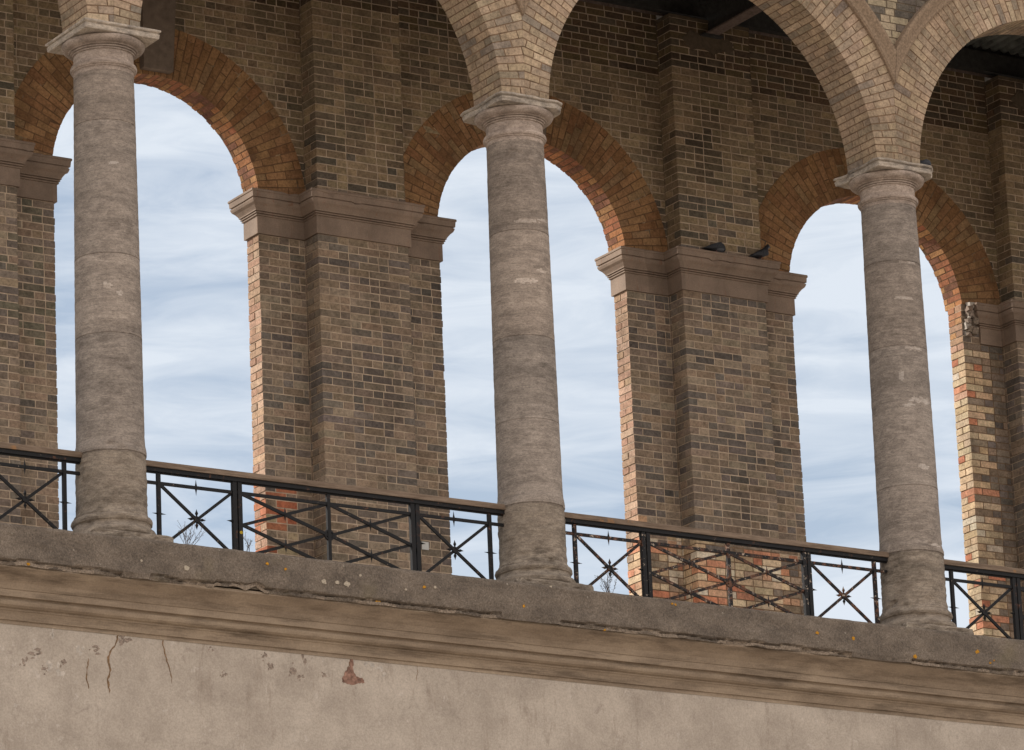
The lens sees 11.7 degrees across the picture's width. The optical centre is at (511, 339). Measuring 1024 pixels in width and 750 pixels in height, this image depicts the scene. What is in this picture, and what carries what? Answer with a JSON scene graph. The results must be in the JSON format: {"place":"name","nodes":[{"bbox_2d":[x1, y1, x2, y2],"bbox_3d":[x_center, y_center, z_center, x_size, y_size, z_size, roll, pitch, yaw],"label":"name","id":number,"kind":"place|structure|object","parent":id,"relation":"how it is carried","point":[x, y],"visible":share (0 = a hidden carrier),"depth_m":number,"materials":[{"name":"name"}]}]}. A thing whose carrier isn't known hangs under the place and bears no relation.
{"place":"outdoors","nodes":[
{"label":"outdoors","id":0,"kind":"place"},
{"bbox_2d":[53,83,969,628],"label":"sky","id":1,"kind":"structure","parent":0,"point":[194,277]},
{"bbox_2d":[0,523,1023,749],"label":"terrace wall","id":2,"kind":"structure","parent":0,"point":[109,642],"depth_m":44.91,"materials":[{"name":"stone"}]},
{"bbox_2d":[0,442,81,529],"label":"iron railing","id":3,"kind":"object","parent":2,"relation":"on","point":[63,457],"visible":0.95,"depth_m":43.59,"materials":[{"name":"black metal"}]},
{"bbox_2d":[45,17,173,541],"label":"stone column","id":4,"kind":"structure","parent":2,"relation":"on","point":[111,478],"depth_m":44.26,"materials":[{"name":"stone"}]},
{"bbox_2d":[178,519,208,544],"bbox_3d":[-2.817,1.713,43.916,0.321,0.323,0.159,8,-20,-31],"label":"weed","id":5,"kind":"object","parent":2,"relation":"on","point":[185,534],"visible":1,"depth_m":43.89,"materials":[{"name":"grey plant"}]},
{"bbox_2d":[240,531,251,551],"bbox_3d":[-2.353,1.815,44.223,0.114,0.266,0.115,-2,-17,-3],"label":"weed","id":6,"kind":"object","parent":2,"relation":"on","point":[241,532],"visible":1,"depth_m":44.21,"materials":[{"name":"plant"}]},
{"bbox_2d":[146,460,505,578],"bbox_3d":[-1.665,1.715,45.055,3.814,0.864,0.090,8,-20,-31],"label":"iron railing","id":7,"kind":"object","parent":2,"relation":"on","point":[236,480],"visible":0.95,"depth_m":45.07,"materials":[{"name":"black metal"}]},
{"bbox_2d":[0,0,1023,638],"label":"back wall","id":8,"kind":"structure","parent":2,"relation":"on","point":[672,146],"depth_m":51.47,"materials":[{"name":"brick"}]},
{"bbox_2d":[702,242,725,251],"bbox_3d":[2.113,-0.965,52.331,0.313,0.126,0.128,8,-20,-31],"label":"pigeon","id":9,"kind":"object","parent":8,"relation":"on","point":[718,247],"visible":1,"depth_m":52.30,"materials":[{"name":"grey"}]},
{"bbox_2d":[748,244,769,259],"bbox_3d":[2.611,-0.929,52.651,0.321,0.204,0.131,8,-20,-31],"label":"pigeon","id":10,"kind":"object","parent":8,"relation":"on","point":[762,252],"visible":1,"depth_m":52.61,"materials":[{"name":"grey"}]},
{"bbox_2d":[578,0,1023,81],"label":"loggia roof","id":11,"kind":"structure","parent":8,"relation":"on","point":[989,57],"depth_m":53.82,"materials":[{"name":"metal"}]},
{"bbox_2d":[460,91,593,590],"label":"stone column","id":12,"kind":"structure","parent":2,"relation":"on","point":[532,531],"depth_m":46.55,"materials":[{"name":"stone"}]},
{"bbox_2d":[594,569,617,591],"bbox_3d":[0.884,2.249,46.192,0.218,0.318,0.160,4,-18,-21],"label":"weed","id":13,"kind":"object","parent":2,"relation":"on","point":[607,586],"visible":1,"depth_m":46.19,"materials":[{"name":"grey plant"}]},
{"bbox_2d":[565,512,888,623],"bbox_3d":[2.051,2.253,47.348,3.814,0.864,0.090,8,-20,-31],"label":"iron railing","id":14,"kind":"object","parent":2,"relation":"on","point":[646,530],"visible":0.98,"depth_m":47.37,"materials":[{"name":"black metal"}]},
{"bbox_2d":[833,157,973,634],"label":"stone column","id":15,"kind":"structure","parent":2,"relation":"on","point":[913,589],"depth_m":48.85,"materials":[{"name":"stone"}]},
{"bbox_2d":[920,159,930,165],"bbox_3d":[4.061,-1.714,49.861,0.128,0.126,0.313,13,-23,-41],"label":"pigeon","id":16,"kind":"object","parent":15,"relation":"on","point":[926,161],"visible":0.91,"depth_m":49.77,"materials":[{"name":"grey"}]},
{"bbox_2d":[944,559,1023,639],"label":"iron railing","id":17,"kind":"object","parent":2,"relation":"on","point":[1015,576],"visible":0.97,"depth_m":49.03,"materials":[{"name":"black metal"}]},
{"bbox_3d":[-7.321,-0.971,42.186,0.804,4.824,0.804,8,-20,-31],"label":"stone column","id":18,"kind":"object","parent":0,"visible":0},
{"bbox_2d":[58,0,1023,170],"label":"front arcade","id":19,"kind":"object","parent":18,"relation":"on","point":[878,67],"visible":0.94,"depth_m":49.70,"materials":[{"name":"brick"}]}
]}

